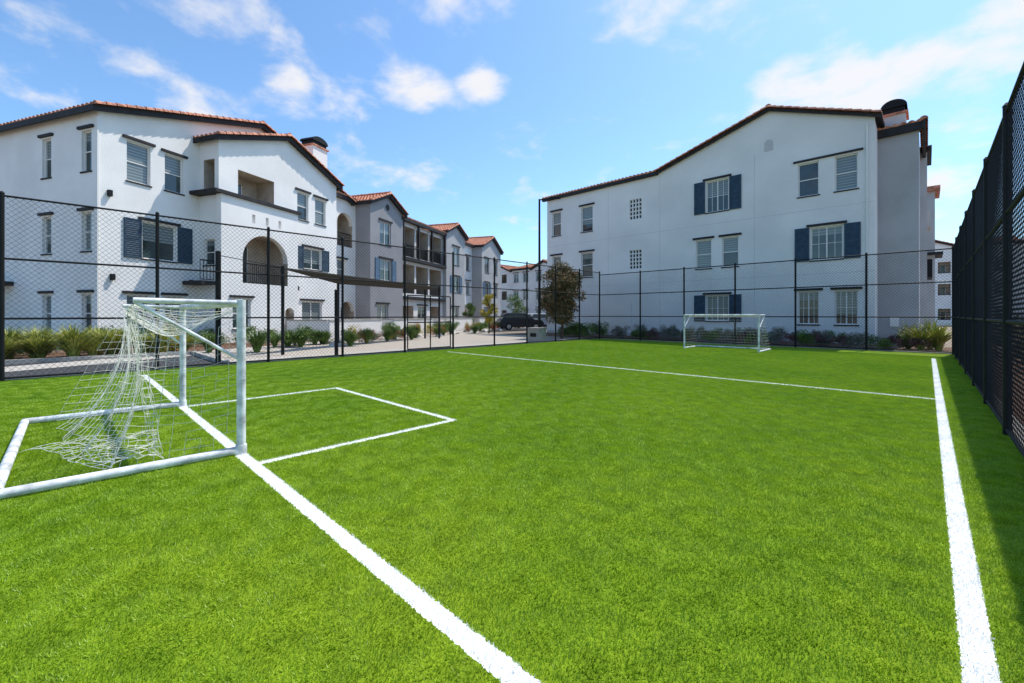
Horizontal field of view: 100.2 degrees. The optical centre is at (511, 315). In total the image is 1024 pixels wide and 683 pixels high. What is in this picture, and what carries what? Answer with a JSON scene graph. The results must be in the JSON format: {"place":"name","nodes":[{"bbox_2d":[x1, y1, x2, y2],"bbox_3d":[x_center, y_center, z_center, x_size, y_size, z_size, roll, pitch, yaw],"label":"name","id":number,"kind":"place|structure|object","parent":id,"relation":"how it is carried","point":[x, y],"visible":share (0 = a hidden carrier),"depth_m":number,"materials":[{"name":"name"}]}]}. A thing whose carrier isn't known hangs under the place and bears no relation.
{"place":"outdoors","nodes":[
{"label":"outdoors","id":0,"kind":"place"},
{"bbox_2d":[5,356,213,376],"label":"asphalt road","id":1,"kind":"structure","parent":0,"point":[111,366],"depth_m":12.60,"materials":[{"name":"grey asphalt"}]},
{"bbox_2d":[5,351,229,363],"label":"kerb","id":2,"kind":"structure","parent":1,"relation":"on","point":[57,359],"depth_m":14.27,"materials":[{"name":"concrete"}]},
{"bbox_2d":[287,320,381,338],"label":"walls","id":3,"kind":"structure","parent":0,"point":[328,325],"depth_m":26.49,"materials":[{"name":"white paint"}]},
{"bbox_2d":[382,319,432,334],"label":"walls","id":4,"kind":"structure","parent":0,"point":[401,322],"depth_m":33.31,"materials":[{"name":"white paint"}]},
{"bbox_2d":[453,247,495,315],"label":"window blinds","id":5,"kind":"object","parent":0,"point":[455,250],"depth_m":51.20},
{"bbox_2d":[454,256,495,317],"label":"window glass","id":6,"kind":"object","parent":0,"point":[467,269],"visible":0.35,"depth_m":57.79,"materials":[{"name":"glass"}]},
{"bbox_2d":[5,326,992,364],"bbox_3d":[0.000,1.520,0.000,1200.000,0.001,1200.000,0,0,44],"label":"ground","id":7,"kind":"structure","parent":0,"point":[946,343],"depth_m":31.89,"materials":[{"name":"beige soil"}]},
{"bbox_2d":[6,343,280,359],"bbox_3d":[-16.878,1.509,15.772,7.252,0.001,16.073,0,0,27],"label":"mulch bed","id":8,"kind":"object","parent":7,"relation":"on","point":[225,345],"visible":0.2,"depth_m":17.75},
{"bbox_2d":[5,325,32,359],"bbox_3d":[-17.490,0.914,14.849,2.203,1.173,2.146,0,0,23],"label":"ornamental grass","id":9,"kind":"object","parent":8,"relation":"on","point":[11,335],"depth_m":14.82,"materials":[{"name":"green plant"}]},
{"bbox_2d":[7,323,61,346],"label":"ornamental grass","id":10,"kind":"object","parent":8,"relation":"on","point":[40,333],"depth_m":14.78,"materials":[{"name":"green plant"}]},
{"bbox_2d":[11,333,61,358],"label":"ornamental grass","id":11,"kind":"object","parent":8,"relation":"on","point":[39,347],"depth_m":14.17,"materials":[{"name":"green plant"}]},
{"bbox_2d":[38,323,100,356],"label":"ornamental grass","id":12,"kind":"object","parent":8,"relation":"on","point":[68,346],"depth_m":14.33,"materials":[{"name":"green plant"}]},
{"bbox_2d":[80,337,116,355],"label":"ornamental grass","id":13,"kind":"object","parent":8,"relation":"on","point":[93,348],"depth_m":14.78,"materials":[{"name":"green plant"}]},
{"bbox_2d":[82,325,117,354],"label":"ornamental grass","id":14,"kind":"object","parent":8,"relation":"on","point":[101,353],"depth_m":16.16,"materials":[{"name":"green plant"}]},
{"bbox_2d":[91,326,131,354],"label":"ornamental grass","id":15,"kind":"object","parent":8,"relation":"on","point":[110,350],"depth_m":15.40,"materials":[{"name":"green plant"}]},
{"bbox_2d":[100,329,145,353],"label":"ornamental grass","id":16,"kind":"object","parent":8,"relation":"on","point":[117,337],"depth_m":15.61,"materials":[{"name":"green plant"}]},
{"bbox_2d":[125,334,153,352],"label":"ornamental grass","id":17,"kind":"object","parent":8,"relation":"on","point":[145,347],"depth_m":15.87,"materials":[{"name":"green plant"}]},
{"bbox_2d":[144,334,176,351],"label":"ornamental grass","id":18,"kind":"object","parent":8,"relation":"on","point":[161,343],"depth_m":16.04,"materials":[{"name":"green plant"}]},
{"bbox_2d":[174,334,198,350],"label":"ornamental grass","id":19,"kind":"object","parent":8,"relation":"on","point":[190,344],"depth_m":17.08,"materials":[{"name":"green plant"}]},
{"bbox_2d":[189,333,222,351],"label":"ornamental grass","id":20,"kind":"object","parent":8,"relation":"on","point":[209,346],"depth_m":17.17,"materials":[{"name":"green plant"}]},
{"bbox_2d":[0,111,355,346],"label":"walls","id":21,"kind":"structure","parent":7,"relation":"on","point":[286,167],"depth_m":21.30,"materials":[{"name":"white paint"}]},
{"bbox_2d":[0,103,355,333],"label":"trim","id":22,"kind":"structure","parent":21,"relation":"attached to","point":[121,110],"depth_m":22.41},
{"bbox_2d":[200,231,350,285],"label":"railings","id":23,"kind":"object","parent":22,"relation":"on","point":[256,265],"visible":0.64,"depth_m":24.56,"materials":[{"name":"black metal"}]},
{"bbox_2d":[0,100,358,201],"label":"roof tiles","id":24,"kind":"object","parent":21,"relation":"on","point":[96,102],"visible":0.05,"depth_m":23.35,"materials":[{"name":"tile"}]},
{"bbox_2d":[45,117,344,331],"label":"window frames","id":25,"kind":"structure","parent":21,"relation":"attached to","point":[97,198],"depth_m":20.49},
{"bbox_2d":[47,142,318,328],"bbox_3d":[-19.191,-3.300,25.389,9.910,9.400,20.142,0,0,52],"label":"window glass","id":26,"kind":"object","parent":25,"relation":"in","point":[172,182],"visible":0.22,"depth_m":21.98,"materials":[{"name":"glass"}]},
{"bbox_2d":[47,133,340,329],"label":"window blinds","id":27,"kind":"object","parent":25,"relation":"in","point":[138,155],"depth_m":21.20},
{"bbox_2d":[107,136,327,290],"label":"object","id":28,"kind":"object","parent":21,"relation":"attached to","point":[319,141],"visible":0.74,"depth_m":33.03,"materials":[{"name":"black metal"}]},
{"bbox_2d":[124,217,328,271],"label":"shutters","id":29,"kind":"object","parent":21,"relation":"attached to","point":[137,244],"visible":0.77,"depth_m":22.32,"materials":[{"name":"blue wood"}]},
{"bbox_2d":[204,159,353,331],"bbox_3d":[-14.667,-3.475,29.347,2.268,9.850,12.958,0,0,10],"label":"interior","id":30,"kind":"object","parent":21,"relation":"attached to","point":[257,187],"visible":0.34,"depth_m":26.58,"materials":[{"name":"paint"}]},
{"bbox_2d":[5,329,487,371],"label":"footpath","id":31,"kind":"structure","parent":7,"relation":"on","point":[8,369],"depth_m":13.92,"materials":[{"name":"concrete"}]},
{"bbox_2d":[356,198,402,318],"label":"walls","id":32,"kind":"structure","parent":7,"relation":"on","point":[368,216],"depth_m":35.83,"materials":[{"name":"grey paint"}]},
{"bbox_2d":[375,257,395,281],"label":"shutters","id":33,"kind":"object","parent":32,"relation":"attached to","point":[377,273],"visible":0.76,"depth_m":36.26,"materials":[{"name":"blue wood"}]},
{"bbox_2d":[377,221,423,318],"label":"window frames","id":34,"kind":"structure","parent":32,"relation":"attached to","point":[387,260],"depth_m":37.23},
{"bbox_2d":[377,222,423,316],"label":"window blinds","id":35,"kind":"object","parent":34,"relation":"in","point":[387,266],"depth_m":37.16,"materials":[{"name":"white plastic"}]},
{"bbox_2d":[377,233,423,318],"bbox_3d":[-10.563,-3.325,41.610,1.680,9.350,11.100,0,0,18],"label":"window glass","id":36,"kind":"object","parent":34,"relation":"in","point":[387,273],"visible":0.1,"depth_m":37.44,"materials":[{"name":"glass"}]},
{"bbox_2d":[208,329,577,359],"bbox_3d":[-1.233,1.514,28.104,12.990,0.001,31.908,0,0,19],"label":"gravel bed","id":37,"kind":"object","parent":7,"relation":"on","point":[370,346],"visible":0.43,"depth_m":22.05,"materials":[{"name":"beige gravel"}]},
{"bbox_2d":[246,329,276,351],"bbox_3d":[-10.360,1.010,17.517,1.646,0.980,1.645,0,0,28],"label":"shrub","id":38,"kind":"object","parent":37,"relation":"on","point":[255,341],"depth_m":17.31,"materials":[{"name":"green plant"}]},
{"bbox_2d":[285,324,311,346],"bbox_3d":[-10.079,0.990,20.315,1.162,1.135,1.360,0,0,11],"label":"green shrub","id":39,"kind":"object","parent":37,"relation":"on","point":[306,330],"visible":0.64,"depth_m":20.14,"materials":[{"name":"green plant"}]},
{"bbox_2d":[289,331,310,346],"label":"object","id":40,"kind":"object","parent":37,"relation":"on","point":[300,341],"depth_m":20.09,"materials":[{"name":"green plant"}]},
{"bbox_2d":[317,330,333,343],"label":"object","id":41,"kind":"object","parent":37,"relation":"on","point":[326,337],"depth_m":22.16,"materials":[{"name":"green plant"}]},
{"bbox_2d":[215,251,439,362],"bbox_3d":[-7.165,-0.210,20.251,2.662,3.420,15.248,0,0,9],"label":"frame","id":42,"kind":"object","parent":37,"relation":"on","point":[336,296],"visible":0.84,"depth_m":16.22,"materials":[{"name":"metal"}]},
{"bbox_2d":[339,331,360,345],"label":"ornamental grass","id":43,"kind":"object","parent":37,"relation":"on","point":[351,340],"depth_m":20.74,"materials":[{"name":"green plant"}]},
{"bbox_2d":[359,326,375,342],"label":"ornamental grass","id":44,"kind":"object","parent":37,"relation":"on","point":[367,331],"depth_m":22.70,"materials":[{"name":"green plant"}]},
{"bbox_2d":[380,321,401,339],"bbox_3d":[-7.405,0.945,26.338,1.343,1.236,1.147,0,0,38],"label":"green shrub","id":45,"kind":"object","parent":37,"relation":"on","point":[389,329],"visible":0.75,"depth_m":26.24,"materials":[{"name":"green plant"}]},
{"bbox_2d":[479,293,497,332],"bbox_3d":[-1.973,-0.179,35.410,1.621,3.367,1.201,0,0,16],"label":"tree","id":46,"kind":"object","parent":37,"relation":"on","point":[486,301],"visible":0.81,"depth_m":35.17,"materials":[{"name":"green plant"}]},
{"bbox_2d":[538,196,560,326],"bbox_3d":[2.258,-2.909,26.478,1.472,8.818,0.328,0,0,14],"label":"light pole","id":47,"kind":"object","parent":37,"relation":"on","point":[539,270],"visible":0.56,"depth_m":26.57,"materials":[{"name":"black metal"}]},
{"bbox_2d":[535,260,586,337],"bbox_3d":[3.055,-1.051,27.936,3.244,5.109,3.725,0,0,-10],"label":"tree","id":48,"kind":"object","parent":37,"relation":"on","point":[563,266],"visible":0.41,"depth_m":27.48,"materials":[{"name":"green plant"}]},
{"bbox_2d":[403,222,442,317],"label":"light walls","id":49,"kind":"structure","parent":7,"relation":"on","point":[414,227],"depth_m":44.39,"materials":[{"name":"white paint"}]},
{"bbox_2d":[355,194,446,305],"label":"trim","id":50,"kind":"structure","parent":49,"relation":"attached to","point":[405,218],"depth_m":42.04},
{"bbox_2d":[350,191,445,232],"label":"roof tiles","id":51,"kind":"object","parent":50,"relation":"on","point":[369,196],"visible":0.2,"depth_m":37.67,"materials":[{"name":"tile"}]},
{"bbox_2d":[403,243,446,295],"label":"railings","id":52,"kind":"object","parent":50,"relation":"attached to","point":[430,252],"visible":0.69,"depth_m":44.45,"materials":[{"name":"black metal"}]},
{"bbox_2d":[403,226,440,315],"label":"interior","id":53,"kind":"object","parent":49,"relation":"attached to","point":[409,236],"visible":0.27,"depth_m":45.27,"materials":[{"name":"paint"}]},
{"bbox_2d":[230,335,626,361],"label":"footpath","id":54,"kind":"structure","parent":7,"relation":"on","point":[379,351],"depth_m":17.24,"materials":[{"name":"concrete"}]},
{"bbox_2d":[528,327,546,341],"bbox_3d":[1.391,1.100,23.996,0.860,0.800,0.760,0,0,38],"label":"utility box","id":55,"kind":"object","parent":54,"relation":"on","point":[540,330],"visible":0.71,"depth_m":23.73,"materials":[{"name":"metal"}]},
{"bbox_2d":[544,275,578,338],"bbox_3d":[3.218,-0.515,27.216,2.450,4.038,2.363,0,0,-6],"label":"tree","id":56,"kind":"object","parent":54,"relation":"on","point":[571,290],"visible":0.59,"depth_m":26.78,"materials":[{"name":"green plant"}]},
{"bbox_2d":[433,318,472,330],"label":"walls","id":57,"kind":"structure","parent":7,"relation":"on","point":[462,324],"depth_m":43.34,"materials":[{"name":"white paint"}]},
{"bbox_2d":[436,228,500,317],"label":"walls","id":58,"kind":"structure","parent":7,"relation":"on","point":[457,238],"depth_m":58.12,"materials":[{"name":"grey paint"}]},
{"bbox_2d":[433,225,502,307],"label":"trim","id":59,"kind":"structure","parent":58,"relation":"attached to","point":[466,238],"depth_m":56.62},
{"bbox_2d":[425,222,503,252],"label":"roof tiles","id":60,"kind":"object","parent":59,"relation":"on","point":[482,240],"visible":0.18,"depth_m":57.80,"materials":[{"name":"tile"}]},
{"bbox_2d":[450,276,490,295],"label":"shutters","id":61,"kind":"object","parent":58,"relation":"attached to","point":[461,284],"visible":0.73,"depth_m":51.79,"materials":[{"name":"blue wood"}]},
{"bbox_2d":[465,245,471,313],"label":"light walls","id":62,"kind":"structure","parent":7,"relation":"on","point":[468,249],"depth_m":57.72,"materials":[{"name":"white paint"}]},
{"bbox_2d":[462,302,475,323],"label":"tree","id":63,"kind":"object","parent":7,"relation":"on","point":[469,309],"visible":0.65,"depth_m":46.06,"materials":[{"name":"green plant"}]},
{"bbox_2d":[0,339,1023,682],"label":"artificial turf","id":64,"kind":"structure","parent":7,"relation":"on","point":[608,511],"depth_m":3.06,"materials":[{"name":"green plastic"}]},
{"bbox_2d":[0,297,246,499],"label":"soccer goal","id":65,"kind":"object","parent":64,"relation":"on","point":[10,455],"visible":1,"depth_m":4.58,"materials":[{"name":"white paint"}]},
{"bbox_2d":[0,191,599,380],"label":"chain link fence","id":66,"kind":"object","parent":64,"relation":"on","point":[3,377],"visible":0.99,"depth_m":13.42,"materials":[{"name":"black metal"}]},
{"bbox_2d":[407,295,450,349],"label":"fence gate","id":67,"kind":"structure","parent":66,"relation":"attached to","point":[430,296],"depth_m":17.99,"materials":[{"name":"black metal"}]},
{"bbox_2d":[5,338,1022,442],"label":"kerb","id":68,"kind":"structure","parent":64,"relation":"on","point":[471,347],"depth_m":16.67,"materials":[{"name":"concrete"}]},
{"bbox_2d":[683,314,770,351],"bbox_3d":[9.408,0.733,18.811,3.075,1.535,1.796,0,0,44],"label":"soccer goal","id":69,"kind":"object","parent":64,"relation":"on","point":[731,315],"visible":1,"depth_m":18.76,"materials":[{"name":"white paint"}]},
{"bbox_2d":[600,246,952,353],"bbox_3d":[11.243,-0.575,21.828,15.772,4.150,0.099,0,0,44],"label":"chain link fence","id":70,"kind":"object","parent":64,"relation":"on","point":[866,316],"visible":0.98,"depth_m":19.90,"materials":[{"name":"black metal"}]},
{"bbox_2d":[953,62,1023,457],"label":"chain link fence","id":71,"kind":"object","parent":64,"relation":"on","point":[978,268],"visible":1,"depth_m":6.09,"materials":[{"name":"black metal"}]},
{"bbox_2d":[477,326,546,332],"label":"parking lot","id":72,"kind":"structure","parent":7,"relation":"on","point":[519,329],"depth_m":42.01,"materials":[{"name":"grey asphalt"}]},
{"bbox_2d":[496,313,543,329],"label":"parked car","id":73,"kind":"object","parent":72,"relation":"on","point":[506,321],"visible":0.6,"depth_m":42.80,"materials":[{"name":"black paint"}]},
{"bbox_2d":[506,294,525,312],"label":"tree","id":74,"kind":"object","parent":7,"relation":"on","point":[518,305],"visible":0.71,"depth_m":54.73,"materials":[{"name":"green plant"}]},
{"bbox_2d":[501,262,546,313],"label":"walls","id":75,"kind":"structure","parent":7,"relation":"on","point":[509,292],"depth_m":76.00,"materials":[{"name":"white paint"}]},
{"bbox_2d":[501,261,546,309],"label":"trim","id":76,"kind":"structure","parent":75,"relation":"attached to","point":[511,270],"depth_m":75.77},
{"bbox_2d":[501,259,546,270],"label":"roof tiles","id":77,"kind":"object","parent":76,"relation":"on","point":[508,267],"visible":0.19,"depth_m":78.33,"materials":[{"name":"tile"}]},
{"bbox_2d":[547,111,934,344],"bbox_3d":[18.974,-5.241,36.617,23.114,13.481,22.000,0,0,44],"label":"walls","id":78,"kind":"structure","parent":7,"relation":"on","point":[666,196],"depth_m":26.09,"materials":[{"name":"white paint"}]},
{"bbox_2d":[553,123,898,326],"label":"window frames","id":79,"kind":"structure","parent":78,"relation":"attached to","point":[627,308],"depth_m":24.14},
{"bbox_2d":[554,155,856,319],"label":"window blinds","id":80,"kind":"object","parent":79,"relation":"in","point":[845,165],"depth_m":26.61,"materials":[{"name":"grey plastic"}]},
{"bbox_2d":[554,163,856,323],"bbox_3d":[10.812,-3.942,29.432,20.273,8.959,0.001,0,0,44],"label":"window glass","id":81,"kind":"object","parent":79,"relation":"in","point":[807,172],"visible":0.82,"depth_m":23.89,"materials":[{"name":"grey glass"}]},
{"bbox_2d":[542,104,939,198],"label":"roof tiles","id":82,"kind":"object","parent":78,"relation":"on","point":[936,188],"visible":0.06,"depth_m":24.71,"materials":[{"name":"tile"}]},
{"bbox_2d":[542,108,942,325],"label":"trim","id":83,"kind":"structure","parent":78,"relation":"attached to","point":[902,129],"depth_m":24.29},
{"bbox_2d":[694,174,860,321],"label":"shutters","id":84,"kind":"object","parent":78,"relation":"attached to","point":[852,238],"visible":0.91,"depth_m":26.15,"materials":[{"name":"blue wood"}]},
{"bbox_2d":[881,99,907,114],"bbox_3d":[20.656,-11.060,23.150,1.074,0.721,1.280,0,0,44],"label":"chimney cap","id":85,"kind":"object","parent":78,"relation":"on","point":[893,106],"visible":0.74,"depth_m":22.73,"materials":[{"name":"black metal"}]},
{"bbox_2d":[510,333,1001,355],"bbox_3d":[10.271,1.504,26.405,26.000,0.001,4.780,0,0,44],"label":"mulch bed","id":86,"kind":"object","parent":7,"relation":"on","point":[768,342],"visible":0.4,"depth_m":23.50,"materials":[{"name":"brown soil"}]},
{"bbox_2d":[577,322,595,336],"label":"green shrub","id":87,"kind":"object","parent":86,"relation":"on","point":[585,329],"visible":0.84,"depth_m":27.57,"materials":[{"name":"green plant"}]},
{"bbox_2d":[660,324,680,339],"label":"lavender shrub","id":88,"kind":"object","parent":86,"relation":"on","point":[674,330],"visible":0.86,"depth_m":25.93,"materials":[{"name":"green plant"}]},
{"bbox_2d":[689,326,708,341],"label":"lavender shrub","id":89,"kind":"object","parent":86,"relation":"on","point":[699,332],"visible":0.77,"depth_m":23.91,"materials":[{"name":"green plant"}]},
{"bbox_2d":[701,329,720,340],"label":"green shrub","id":90,"kind":"object","parent":86,"relation":"on","point":[710,334],"visible":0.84,"depth_m":23.25,"materials":[{"name":"green plant"}]},
{"bbox_2d":[720,328,740,341],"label":"lavender shrub","id":91,"kind":"object","parent":86,"relation":"on","point":[727,334],"visible":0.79,"depth_m":22.97,"materials":[{"name":"green plant"}]},
{"bbox_2d":[747,327,766,343],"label":"lavender shrub","id":92,"kind":"object","parent":86,"relation":"on","point":[756,335],"visible":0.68,"depth_m":21.88,"materials":[{"name":"green plant"}]},
{"bbox_2d":[769,326,788,344],"bbox_3d":[13.639,1.063,21.934,0.933,0.994,1.352,0,0,43],"label":"lavender shrub","id":93,"kind":"object","parent":86,"relation":"on","point":[774,331],"visible":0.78,"depth_m":21.77,"materials":[{"name":"green plant"}]},
{"bbox_2d":[797,329,815,345],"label":"green shrub","id":94,"kind":"object","parent":86,"relation":"on","point":[807,338],"visible":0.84,"depth_m":20.25,"materials":[{"name":"green plant"}]},
{"bbox_2d":[840,333,857,347],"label":"lavender shrub","id":95,"kind":"object","parent":86,"relation":"on","point":[848,341],"visible":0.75,"depth_m":19.05,"materials":[{"name":"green plant"}]},
{"bbox_2d":[848,332,869,347],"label":"lavender shrub","id":96,"kind":"object","parent":86,"relation":"on","point":[860,339],"visible":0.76,"depth_m":18.82,"materials":[{"name":"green plant"}]},
{"bbox_2d":[875,337,893,348],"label":"green shrub","id":97,"kind":"object","parent":86,"relation":"on","point":[882,341],"visible":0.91,"depth_m":18.22,"materials":[{"name":"green plant"}]},
{"bbox_2d":[884,334,906,347],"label":"purple shrub","id":98,"kind":"object","parent":86,"relation":"on","point":[895,340],"visible":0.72,"depth_m":18.68,"materials":[{"name":"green plant"}]},
{"bbox_2d":[908,338,930,347],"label":"purple shrub","id":99,"kind":"object","parent":86,"relation":"on","point":[920,342],"visible":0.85,"depth_m":17.88,"materials":[{"name":"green plant"}]},
{"bbox_2d":[901,323,941,350],"bbox_3d":[17.236,0.911,18.115,1.632,1.177,1.799,0,0,29],"label":"agave plant","id":100,"kind":"object","parent":86,"relation":"on","point":[920,336],"visible":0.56,"depth_m":17.97,"materials":[{"name":"green plant"}]},
{"bbox_2d":[900,326,944,348],"bbox_3d":[17.600,1.011,18.395,0.961,1.114,1.392,0,0,-44],"label":"lavender shrub","id":101,"kind":"object","parent":86,"relation":"on","point":[902,329],"visible":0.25,"depth_m":18.47,"materials":[{"name":"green plant"}]},
{"bbox_2d":[910,320,951,350],"bbox_3d":[17.774,0.849,17.825,1.973,1.301,1.790,0,0,5],"label":"agave plant","id":102,"kind":"object","parent":86,"relation":"on","point":[939,342],"visible":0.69,"depth_m":17.70,"materials":[{"name":"green plant"}]},
{"bbox_2d":[918,318,948,348],"bbox_3d":[18.562,0.767,19.012,1.854,1.466,1.682,0,0,23],"label":"agave plant","id":103,"kind":"object","parent":86,"relation":"on","point":[928,325],"visible":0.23,"depth_m":18.85,"materials":[{"name":"green plant"}]},
{"bbox_2d":[878,130,919,343],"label":"grey walls","id":104,"kind":"structure","parent":7,"relation":"on","point":[898,193],"depth_m":22.38,"materials":[{"name":"paint"}]},
{"bbox_2d":[927,259,931,279],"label":"railings","id":105,"kind":"object","parent":104,"relation":"attached to","point":[930,272],"visible":0.29,"depth_m":28.29,"materials":[{"name":"black metal"}]},
{"bbox_2d":[992,356,1022,422],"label":"mulch bed","id":106,"kind":"object","parent":7,"relation":"on","point":[1016,387],"depth_m":9.28,"materials":[{"name":"brown soil"}]},
{"bbox_2d":[0,0,1023,266],"label":"sky","id":107,"kind":"structure","parent":0,"point":[471,113],"materials":[{"name":"blue"}]},
{"bbox_2d":[935,243,1023,325],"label":"walls","id":108,"kind":"structure","parent":0,"point":[938,278],"depth_m":60.53,"materials":[{"name":"white paint"}]},
{"bbox_2d":[938,262,950,318],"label":"windows","id":109,"kind":"structure","parent":108,"relation":"attached to","point":[948,289],"depth_m":61.03,"materials":[{"name":"glass"}]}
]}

